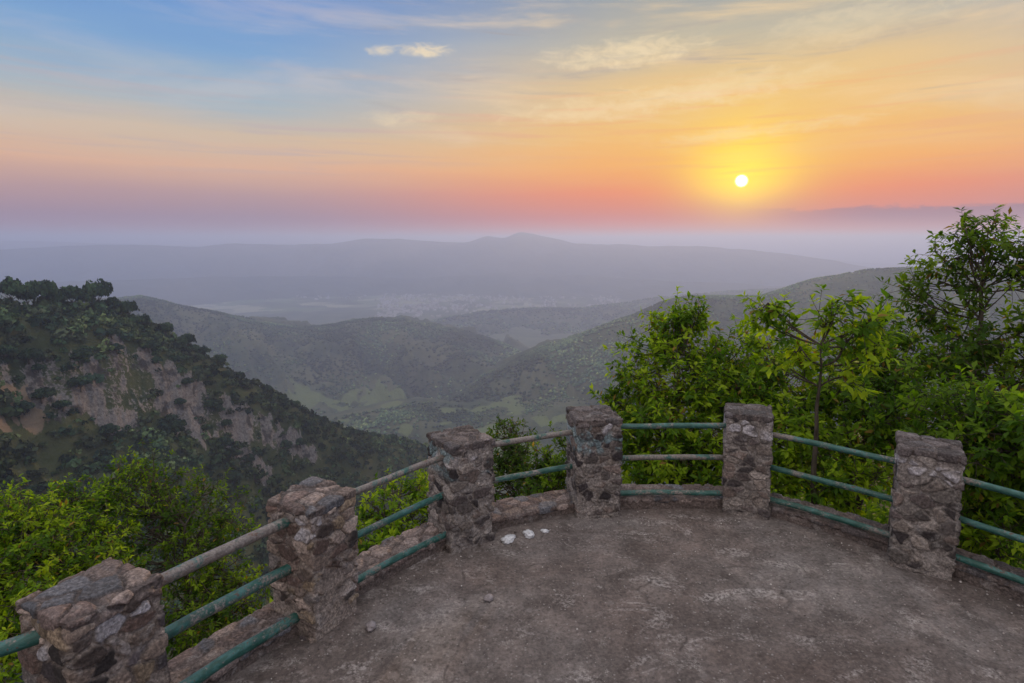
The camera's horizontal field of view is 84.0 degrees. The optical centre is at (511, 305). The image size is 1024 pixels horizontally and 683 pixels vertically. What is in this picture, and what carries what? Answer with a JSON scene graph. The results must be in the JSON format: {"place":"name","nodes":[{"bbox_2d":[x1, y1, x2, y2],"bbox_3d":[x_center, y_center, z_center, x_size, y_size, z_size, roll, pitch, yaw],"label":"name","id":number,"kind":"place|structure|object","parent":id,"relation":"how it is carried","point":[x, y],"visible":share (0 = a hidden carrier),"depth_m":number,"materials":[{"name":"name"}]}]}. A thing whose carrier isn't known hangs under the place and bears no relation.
{"place":"outdoors","nodes":[
{"label":"outdoors","id":0,"kind":"place"},
{"bbox_2d":[0,305,429,682],"bbox_3d":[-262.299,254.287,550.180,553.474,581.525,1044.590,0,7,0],"label":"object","id":1,"kind":"structure","parent":0,"point":[119,394],"depth_m":343.05,"materials":[{"name":"green plant"}]},
{"bbox_2d":[0,345,19,356],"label":"hillside tree","id":2,"kind":"object","parent":1,"relation":"on","point":[5,350],"visible":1,"depth_m":278.91,"materials":[{"name":"green plant"}]},
{"bbox_2d":[0,276,28,301],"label":"crest pine","id":3,"kind":"object","parent":1,"relation":"on","point":[10,285],"visible":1,"depth_m":306.26,"materials":[{"name":"green plant"}]},
{"bbox_2d":[13,400,36,413],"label":"hillside tree","id":4,"kind":"object","parent":1,"relation":"on","point":[26,405],"visible":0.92,"depth_m":275.11,"materials":[{"name":"green plant"}]},
{"bbox_2d":[13,287,38,304],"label":"crest pine","id":5,"kind":"object","parent":1,"relation":"on","point":[32,295],"visible":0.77,"depth_m":316.76,"materials":[{"name":"green plant"}]},
{"bbox_2d":[16,348,43,364],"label":"hillside tree","id":6,"kind":"object","parent":1,"relation":"on","point":[27,354],"visible":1,"depth_m":289.90,"materials":[{"name":"green plant"}]},
{"bbox_2d":[31,363,46,372],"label":"hillside tree","id":7,"kind":"object","parent":1,"relation":"on","point":[38,367],"visible":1,"depth_m":291.49,"materials":[{"name":"green plant"}]},
{"bbox_2d":[30,387,56,403],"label":"hillside tree","id":8,"kind":"object","parent":1,"relation":"on","point":[40,392],"visible":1,"depth_m":284.25,"materials":[{"name":"green plant"}]},
{"bbox_2d":[25,279,61,299],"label":"crest pine","id":9,"kind":"object","parent":1,"relation":"on","point":[45,288],"visible":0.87,"depth_m":324.38,"materials":[{"name":"green plant"}]},
{"bbox_2d":[46,290,67,301],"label":"crest pine","id":10,"kind":"object","parent":1,"relation":"on","point":[57,298],"visible":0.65,"depth_m":332.42,"materials":[{"name":"green plant"}]},
{"bbox_2d":[51,400,71,411],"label":"hillside tree","id":11,"kind":"object","parent":1,"relation":"on","point":[61,403],"visible":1,"depth_m":290.06,"materials":[{"name":"green plant"}]},
{"bbox_2d":[60,285,84,302],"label":"crest pine","id":12,"kind":"object","parent":1,"relation":"on","point":[73,292],"visible":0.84,"depth_m":341.51,"materials":[{"name":"green plant"}]},
{"bbox_2d":[66,376,92,391],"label":"hillside tree","id":13,"kind":"object","parent":1,"relation":"on","point":[80,381],"visible":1,"depth_m":304.29,"materials":[{"name":"green plant"}]},
{"bbox_2d":[69,348,92,363],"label":"hillside tree","id":14,"kind":"object","parent":1,"relation":"on","point":[79,354],"visible":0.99,"depth_m":313.79,"materials":[{"name":"green plant"}]},
{"bbox_2d":[77,292,95,302],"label":"crest pine","id":15,"kind":"object","parent":1,"relation":"on","point":[87,297],"visible":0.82,"depth_m":349.75,"materials":[{"name":"green plant"}]},
{"bbox_2d":[81,278,113,300],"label":"crest pine","id":16,"kind":"object","parent":1,"relation":"on","point":[102,288],"visible":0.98,"depth_m":356.45,"materials":[{"name":"green plant"}]},
{"bbox_2d":[99,423,119,434],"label":"hillside tree","id":17,"kind":"object","parent":1,"relation":"on","point":[109,428],"visible":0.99,"depth_m":308.79,"materials":[{"name":"green plant"}]},
{"bbox_2d":[105,297,121,309],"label":"crest pine","id":18,"kind":"object","parent":1,"relation":"on","point":[112,302],"visible":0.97,"depth_m":367.70,"materials":[{"name":"green plant"}]},
{"bbox_2d":[106,328,121,338],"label":"hillside tree","id":19,"kind":"object","parent":1,"relation":"on","point":[112,332],"visible":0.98,"depth_m":340.89,"materials":[{"name":"green plant"}]},
{"bbox_2d":[109,343,124,354],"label":"hillside tree","id":20,"kind":"object","parent":1,"relation":"on","point":[118,346],"visible":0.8,"depth_m":338.03,"materials":[{"name":"green plant"}]},
{"bbox_2d":[120,300,139,313],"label":"crest pine","id":21,"kind":"object","parent":1,"relation":"on","point":[127,305],"visible":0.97,"depth_m":377.71,"materials":[{"name":"green plant"}]},
{"bbox_2d":[136,313,150,323],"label":"crest pine","id":22,"kind":"object","parent":1,"relation":"on","point":[146,317],"visible":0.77,"depth_m":387.43,"materials":[{"name":"green plant"}]},
{"bbox_2d":[142,339,160,352],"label":"hillside tree","id":23,"kind":"object","parent":1,"relation":"on","point":[152,343],"visible":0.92,"depth_m":365.03,"materials":[{"name":"green plant"}]},
{"bbox_2d":[160,322,173,335],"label":"crest pine","id":24,"kind":"object","parent":1,"relation":"on","point":[167,327],"visible":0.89,"depth_m":400.47,"materials":[{"name":"green plant"}]},
{"bbox_2d":[169,419,186,427],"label":"hillside tree","id":25,"kind":"object","parent":1,"relation":"on","point":[176,423],"visible":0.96,"depth_m":355.50,"materials":[{"name":"green plant"}]},
{"bbox_2d":[174,397,186,407],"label":"hillside tree","id":26,"kind":"object","parent":1,"relation":"on","point":[179,401],"visible":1,"depth_m":370.12,"materials":[{"name":"green plant"}]},
{"bbox_2d":[178,333,196,345],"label":"crest pine","id":27,"kind":"object","parent":1,"relation":"on","point":[186,338],"visible":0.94,"depth_m":414.27,"materials":[{"name":"green plant"}]},
{"bbox_2d":[181,377,193,385],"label":"hillside tree","id":28,"kind":"object","parent":1,"relation":"on","point":[185,381],"visible":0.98,"depth_m":382.21,"materials":[{"name":"green plant"}]},
{"bbox_2d":[197,345,211,353],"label":"crest pine","id":29,"kind":"object","parent":1,"relation":"on","point":[204,348],"visible":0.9,"depth_m":425.16,"materials":[{"name":"green plant"}]},
{"bbox_2d":[201,424,213,430],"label":"hillside tree","id":30,"kind":"object","parent":1,"relation":"on","point":[206,427],"visible":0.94,"depth_m":380.31,"materials":[{"name":"green plant"}]},
{"bbox_2d":[204,399,218,410],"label":"hillside tree","id":31,"kind":"object","parent":1,"relation":"on","point":[212,402],"visible":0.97,"depth_m":395.24,"materials":[{"name":"green plant"}]},
{"bbox_2d":[214,354,227,362],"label":"crest pine","id":32,"kind":"object","parent":1,"relation":"on","point":[222,358],"visible":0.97,"depth_m":436.48,"materials":[{"name":"green plant"}]},
{"bbox_2d":[216,436,232,448],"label":"hillside tree","id":33,"kind":"object","parent":1,"relation":"on","point":[225,440],"visible":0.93,"depth_m":390.06,"materials":[{"name":"green plant"}]},
{"bbox_2d":[221,419,232,428],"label":"hillside tree","id":34,"kind":"object","parent":1,"relation":"on","point":[226,422],"visible":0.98,"depth_m":403.62,"materials":[{"name":"green plant"}]},
{"bbox_2d":[232,449,243,457],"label":"hillside tree","id":35,"kind":"object","parent":1,"relation":"on","point":[237,452],"visible":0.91,"depth_m":395.43,"materials":[{"name":"green plant"}]},
{"bbox_2d":[237,372,245,377],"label":"crest pine","id":36,"kind":"object","parent":1,"relation":"on","point":[242,374],"visible":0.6,"depth_m":451.54,"materials":[{"name":"green plant"}]},
{"bbox_2d":[0,296,494,682],"bbox_3d":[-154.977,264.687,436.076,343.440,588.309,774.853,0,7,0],"label":"woodland","id":37,"kind":"object","parent":1,"relation":"on","point":[49,316],"visible":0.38,"depth_m":351.39,"materials":[{"name":"green plant"}]},
{"bbox_2d":[262,384,272,390],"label":"crest pine","id":38,"kind":"object","parent":1,"relation":"on","point":[267,386],"visible":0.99,"depth_m":472.20,"materials":[{"name":"green plant"}]},
{"bbox_2d":[280,440,292,447],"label":"hillside tree","id":39,"kind":"object","parent":1,"relation":"on","point":[286,443],"visible":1,"depth_m":450.83,"materials":[{"name":"green plant"}]},
{"bbox_2d":[292,400,300,407],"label":"crest pine","id":40,"kind":"object","parent":1,"relation":"on","point":[296,403],"visible":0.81,"depth_m":496.01,"materials":[{"name":"green plant"}]},
{"bbox_2d":[296,437,306,448],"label":"hillside tree","id":41,"kind":"object","parent":1,"relation":"on","point":[300,440],"visible":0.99,"depth_m":466.74,"materials":[{"name":"green plant"}]},
{"bbox_2d":[0,292,529,414],"bbox_3d":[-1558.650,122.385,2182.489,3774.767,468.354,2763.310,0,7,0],"label":"ridge","id":42,"kind":"structure","parent":0,"point":[310,397],"depth_m":2053.75,"materials":[{"name":"green plant"}]},
{"bbox_2d":[4,295,521,414],"bbox_3d":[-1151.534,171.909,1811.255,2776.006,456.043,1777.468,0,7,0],"label":"woodland","id":43,"kind":"object","parent":42,"relation":"on","point":[465,335],"visible":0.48,"depth_m":2175.73,"materials":[{"name":"green plant"}]},
{"bbox_2d":[22,272,782,305],"bbox_3d":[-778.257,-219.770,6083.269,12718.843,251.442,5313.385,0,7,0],"label":"foothills","id":44,"kind":"structure","parent":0,"point":[196,291],"depth_m":6261.49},
{"bbox_2d":[0,232,874,286],"bbox_3d":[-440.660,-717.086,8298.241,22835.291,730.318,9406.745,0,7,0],"label":"mountains","id":45,"kind":"structure","parent":0,"point":[524,252],"depth_m":7704.26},
{"bbox_2d":[0,241,917,267],"bbox_3d":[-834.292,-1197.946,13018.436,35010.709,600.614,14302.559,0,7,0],"label":"mountains","id":46,"kind":"structure","parent":0,"point":[18,244],"depth_m":12061.46,"materials":[{"name":"grey"}]},
{"bbox_2d":[0,0,1023,250],"label":"sky","id":47,"kind":"structure","parent":0,"point":[728,124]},
{"bbox_2d":[319,392,877,498],"bbox_3d":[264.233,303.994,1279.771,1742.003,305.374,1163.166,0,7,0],"label":"valley slope","id":48,"kind":"structure","parent":0,"point":[555,414],"depth_m":1447.25,"materials":[{"name":"green plant"}]},
{"bbox_2d":[329,388,719,493],"bbox_3d":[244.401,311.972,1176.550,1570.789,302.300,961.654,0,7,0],"label":"woodland","id":49,"kind":"object","parent":48,"relation":"on","point":[396,414],"visible":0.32,"depth_m":1481.93,"materials":[{"name":"green plant"}]},
{"bbox_2d":[193,249,1022,347],"bbox_3d":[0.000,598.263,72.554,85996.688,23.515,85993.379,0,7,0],"label":"valley floor","id":50,"kind":"structure","parent":0,"point":[323,310],"depth_m":5357.54,"materials":[{"name":"grey"}]},
{"bbox_2d":[264,293,620,317],"bbox_3d":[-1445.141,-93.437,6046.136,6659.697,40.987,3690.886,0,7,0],"label":"town","id":51,"kind":"object","parent":50,"relation":"on","point":[397,309],"visible":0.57,"depth_m":5418.62},
{"bbox_2d":[441,288,775,334],"bbox_3d":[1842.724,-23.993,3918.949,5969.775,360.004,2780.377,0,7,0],"label":"valley spur","id":52,"kind":"structure","parent":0,"point":[517,321],"depth_m":4014.15,"materials":[{"name":"green plant"}]},
{"bbox_2d":[429,288,779,335],"bbox_3d":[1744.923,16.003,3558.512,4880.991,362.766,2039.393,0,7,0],"label":"woodland","id":53,"kind":"object","parent":52,"relation":"on","point":[524,317],"visible":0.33,"depth_m":4048.33,"materials":[{"name":"green plant"}]},
{"bbox_2d":[223,508,1023,682],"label":"terrace floor","id":54,"kind":"structure","parent":0,"point":[689,635],"depth_m":3.96,"materials":[{"name":"concrete"}]},
{"bbox_2d":[15,557,170,682],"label":"stone pillar","id":55,"kind":"structure","parent":54,"relation":"on","point":[103,621],"depth_m":2.67,"materials":[{"name":"grey stone"}]},
{"bbox_2d":[167,601,298,682],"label":"kerb wall","id":56,"kind":"structure","parent":54,"relation":"on","point":[188,662],"depth_m":3.51,"materials":[{"name":"stone"}]},
{"bbox_2d":[161,516,299,682],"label":"railing","id":57,"kind":"object","parent":56,"relation":"on","point":[182,624],"visible":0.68,"depth_m":3.35,"materials":[{"name":"metal"}]},
{"bbox_2d":[266,476,358,642],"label":"stone pillar","id":58,"kind":"structure","parent":54,"relation":"on","point":[314,544],"depth_m":3.73,"materials":[{"name":"grey stone"}]},
{"bbox_2d":[366,621,375,631],"bbox_3d":[-0.948,2.145,3.827,0.067,0.045,0.081,-4,8,-32],"label":"loose stone","id":59,"kind":"object","parent":54,"relation":"on","point":[370,626],"visible":1,"depth_m":3.81,"materials":[{"name":"grey stone"}]},
{"bbox_2d":[355,522,446,598],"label":"kerb wall","id":60,"kind":"structure","parent":54,"relation":"on","point":[384,550],"depth_m":4.55,"materials":[{"name":"stone"}]},
{"bbox_2d":[355,454,445,583],"bbox_3d":[-0.879,1.637,4.400,0.117,0.724,1.412,5,9,39],"label":"railing","id":61,"kind":"object","parent":60,"relation":"on","point":[363,576],"visible":0.53,"depth_m":4.41,"materials":[{"name":"metal"}]},
{"bbox_2d":[426,425,495,554],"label":"stone pillar","id":62,"kind":"structure","parent":54,"relation":"on","point":[461,476],"depth_m":4.80,"materials":[{"name":"grey stone"}]},
{"bbox_2d":[492,429,572,483],"bbox_3d":[0.168,1.376,5.196,1.347,0.392,0.077,-3,7,-24],"label":"railing","id":63,"kind":"object","parent":62,"relation":"attached to","point":[529,439],"visible":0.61,"depth_m":5.20,"materials":[{"name":"metal"}]},
{"bbox_2d":[484,594,493,601],"bbox_3d":[-0.169,2.116,4.134,0.082,0.033,0.062,-6,9,-41],"label":"loose stone","id":64,"kind":"object","parent":54,"relation":"on","point":[488,597],"visible":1,"depth_m":4.12,"materials":[{"name":"grey stone"}]},
{"bbox_2d":[501,534,515,543],"bbox_3d":[-0.037,2.022,4.955,0.124,0.030,0.168,4,8,32],"label":"crumpled paper","id":65,"kind":"object","parent":54,"relation":"on","point":[507,539],"visible":1,"depth_m":4.93,"materials":[{"name":"white paper"}]},
{"bbox_2d":[522,529,534,538],"bbox_3d":[0.147,2.007,5.036,0.095,0.042,0.158,-3,7,-24],"label":"crumpled paper","id":66,"kind":"object","parent":54,"relation":"on","point":[528,534],"visible":1,"depth_m":5.01,"materials":[{"name":"white paper"}]},
{"bbox_2d":[492,489,574,530],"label":"kerb wall","id":67,"kind":"structure","parent":54,"relation":"on","point":[511,511],"depth_m":5.33,"materials":[{"name":"stone"}]},
{"bbox_2d":[565,405,622,518],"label":"stone pillar","id":68,"kind":"structure","parent":54,"relation":"on","point":[594,454],"depth_m":5.29,"materials":[{"name":"grey stone"}]},
{"bbox_2d":[620,423,725,495],"bbox_3d":[1.525,1.477,5.463,1.496,0.728,0.108,0,7,0],"label":"railing","id":69,"kind":"object","parent":68,"relation":"attached to","point":[673,457],"visible":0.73,"depth_m":5.46,"materials":[{"name":"teal metal"}]},
{"bbox_2d":[619,484,722,509],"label":"kerb wall","id":70,"kind":"structure","parent":54,"relation":"on","point":[666,502],"depth_m":5.51,"materials":[{"name":"stone"}]},
{"bbox_2d":[721,403,773,519],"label":"stone pillar","id":71,"kind":"structure","parent":54,"relation":"on","point":[747,454],"depth_m":5.31,"materials":[{"name":"grey stone"}]},
{"bbox_2d":[769,432,895,537],"bbox_3d":[2.772,1.549,5.011,1.395,0.681,0.118,6,9,41],"label":"railing","id":72,"kind":"object","parent":71,"relation":"attached to","point":[857,489],"visible":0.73,"depth_m":4.98,"materials":[{"name":"teal metal"}]},
{"bbox_2d":[769,492,887,552],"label":"kerb wall","id":73,"kind":"structure","parent":54,"relation":"on","point":[830,526],"depth_m":5.08,"materials":[{"name":"stone"}]},
{"bbox_2d":[887,430,966,580],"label":"stone pillar","id":74,"kind":"structure","parent":54,"relation":"on","point":[924,523],"depth_m":4.41,"materials":[{"name":"grey stone"}]},
{"bbox_2d":[956,476,1023,584],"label":"railing","id":75,"kind":"object","parent":74,"relation":"attached to","point":[993,530],"visible":0.6,"depth_m":4.20,"materials":[{"name":"teal metal"}]},
{"bbox_2d":[952,548,1023,603],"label":"kerb wall","id":76,"kind":"structure","parent":54,"relation":"on","point":[985,580],"depth_m":4.28,"materials":[{"name":"stone"}]},
{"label":"kerb wall","id":77,"kind":"object","parent":54,"relation":"on","visible":0},
{"bbox_2d":[0,630,40,656],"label":"railing","id":78,"kind":"object","parent":77,"relation":"on","point":[20,642],"visible":0.38,"depth_m":2.57,"materials":[{"name":"teal metal"}]},
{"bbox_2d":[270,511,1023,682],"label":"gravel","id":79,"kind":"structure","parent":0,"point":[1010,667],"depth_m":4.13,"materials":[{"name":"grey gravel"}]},
{"bbox_2d":[443,263,1023,482],"bbox_3d":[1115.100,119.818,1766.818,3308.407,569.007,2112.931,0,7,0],"label":"ridge","id":80,"kind":"structure","parent":0,"point":[526,385],"depth_m":1686.53,"materials":[{"name":"green plant"}]},
{"bbox_2d":[441,261,1023,483],"bbox_3d":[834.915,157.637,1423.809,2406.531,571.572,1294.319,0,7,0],"label":"woodland","id":81,"kind":"object","parent":80,"relation":"on","point":[531,357],"visible":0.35,"depth_m":1738.01,"materials":[{"name":"green plant"}]},
{"bbox_2d":[774,433,1021,563],"bbox_3d":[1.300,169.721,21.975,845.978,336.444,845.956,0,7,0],"label":"hillside","id":82,"kind":"structure","parent":0,"point":[880,504],"depth_m":12.13,"materials":[{"name":"green plant"}]},
{"bbox_2d":[0,472,149,682],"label":"leafy tree","id":83,"kind":"object","parent":82,"relation":"on","point":[43,539],"visible":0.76,"depth_m":6.20,"materials":[{"name":"green plant"}]},
{"bbox_2d":[73,436,273,661],"bbox_3d":[-4.225,4.052,7.415,2.260,4.362,2.954,-4,8,-33],"label":"leafy tree","id":84,"kind":"object","parent":82,"relation":"on","point":[168,503],"visible":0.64,"depth_m":7.51,"materials":[{"name":"green plant"}]},
{"bbox_2d":[355,468,429,555],"bbox_3d":[-1.320,2.873,6.484,1.160,1.745,2.024,0,7,0],"label":"leafy bush","id":85,"kind":"object","parent":82,"relation":"on","point":[381,534],"visible":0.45,"depth_m":6.38,"materials":[{"name":"green plant"}]},
{"bbox_2d":[486,415,566,502],"bbox_3d":[0.026,2.786,7.662,1.512,2.627,1.379,0,7,0],"label":"tree","id":86,"kind":"object","parent":82,"relation":"on","point":[518,460],"visible":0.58,"depth_m":7.49,"materials":[{"name":"green plant"}]},
{"bbox_2d":[518,421,566,495],"bbox_3d":[0.689,2.612,7.205,1.248,2.261,1.112,0,7,0],"label":"shrub","id":87,"kind":"object","parent":82,"relation":"on","point":[555,481],"visible":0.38,"depth_m":6.98,"materials":[{"name":"green plant"}]},
{"bbox_2d":[166,420,1019,658],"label":"undergrowth","id":88,"kind":"object","parent":82,"relation":"on","point":[879,488],"visible":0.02,"depth_m":15.22,"materials":[{"name":"green plant"}]},
{"bbox_2d":[621,430,722,485],"bbox_3d":[1.968,2.401,6.637,1.684,1.972,0.906,1,7,7],"label":"shrub","id":89,"kind":"object","parent":82,"relation":"on","point":[689,478],"visible":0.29,"depth_m":6.47,"materials":[{"name":"green plant"}]},
{"bbox_2d":[586,286,798,485],"bbox_3d":[2.163,1.707,7.049,2.457,3.818,2.124,0,7,0],"label":"leafy tree","id":90,"kind":"object","parent":82,"relation":"on","point":[706,373],"visible":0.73,"depth_m":6.85,"materials":[{"name":"green plant"}]},
{"bbox_2d":[709,313,857,504],"bbox_3d":[3.232,1.749,6.995,1.731,3.150,2.700,2,7,20],"label":"leafy bush","id":91,"kind":"object","parent":82,"relation":"on","point":[785,412],"visible":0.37,"depth_m":6.49,"materials":[{"name":"green plant"}]},
{"bbox_2d":[735,283,905,504],"bbox_3d":[3.010,1.253,5.822,1.567,2.965,0.791,4,8,30],"label":"thin sapling","id":92,"kind":"object","parent":82,"relation":"on","point":[866,331],"visible":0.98,"depth_m":5.64,"materials":[{"name":"green plant"}]},
{"bbox_2d":[774,434,893,516],"bbox_3d":[3.451,2.088,5.899,1.520,1.587,0.954,2,7,17],"label":"shrub","id":93,"kind":"object","parent":82,"relation":"on","point":[836,496],"visible":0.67,"depth_m":5.77,"materials":[{"name":"green plant"}]},
{"bbox_2d":[775,302,968,514],"bbox_3d":[4.287,1.648,6.644,2.337,3.249,1.821,-6,9,-41],"label":"leafy bush","id":94,"kind":"object","parent":82,"relation":"on","point":[880,421],"visible":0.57,"depth_m":6.34,"materials":[{"name":"green plant"}]},
{"bbox_2d":[771,485,1023,569],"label":"undergrowth","id":95,"kind":"object","parent":82,"relation":"on","point":[872,507],"visible":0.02,"depth_m":7.48,"materials":[{"name":"green plant"}]},
{"bbox_2d":[871,204,1023,547],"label":"tall tree","id":96,"kind":"object","parent":82,"relation":"on","point":[988,353],"visible":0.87,"depth_m":6.82,"materials":[{"name":"green plant"}]},
{"bbox_2d":[884,360,1023,567],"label":"leafy bush","id":97,"kind":"object","parent":82,"relation":"on","point":[994,436],"visible":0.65,"depth_m":4.91,"materials":[{"name":"green plant"}]},
{"bbox_2d":[959,481,1023,568],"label":"shrub","id":98,"kind":"object","parent":82,"relation":"on","point":[980,538],"visible":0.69,"depth_m":4.80,"materials":[{"name":"green plant"}]}
]}

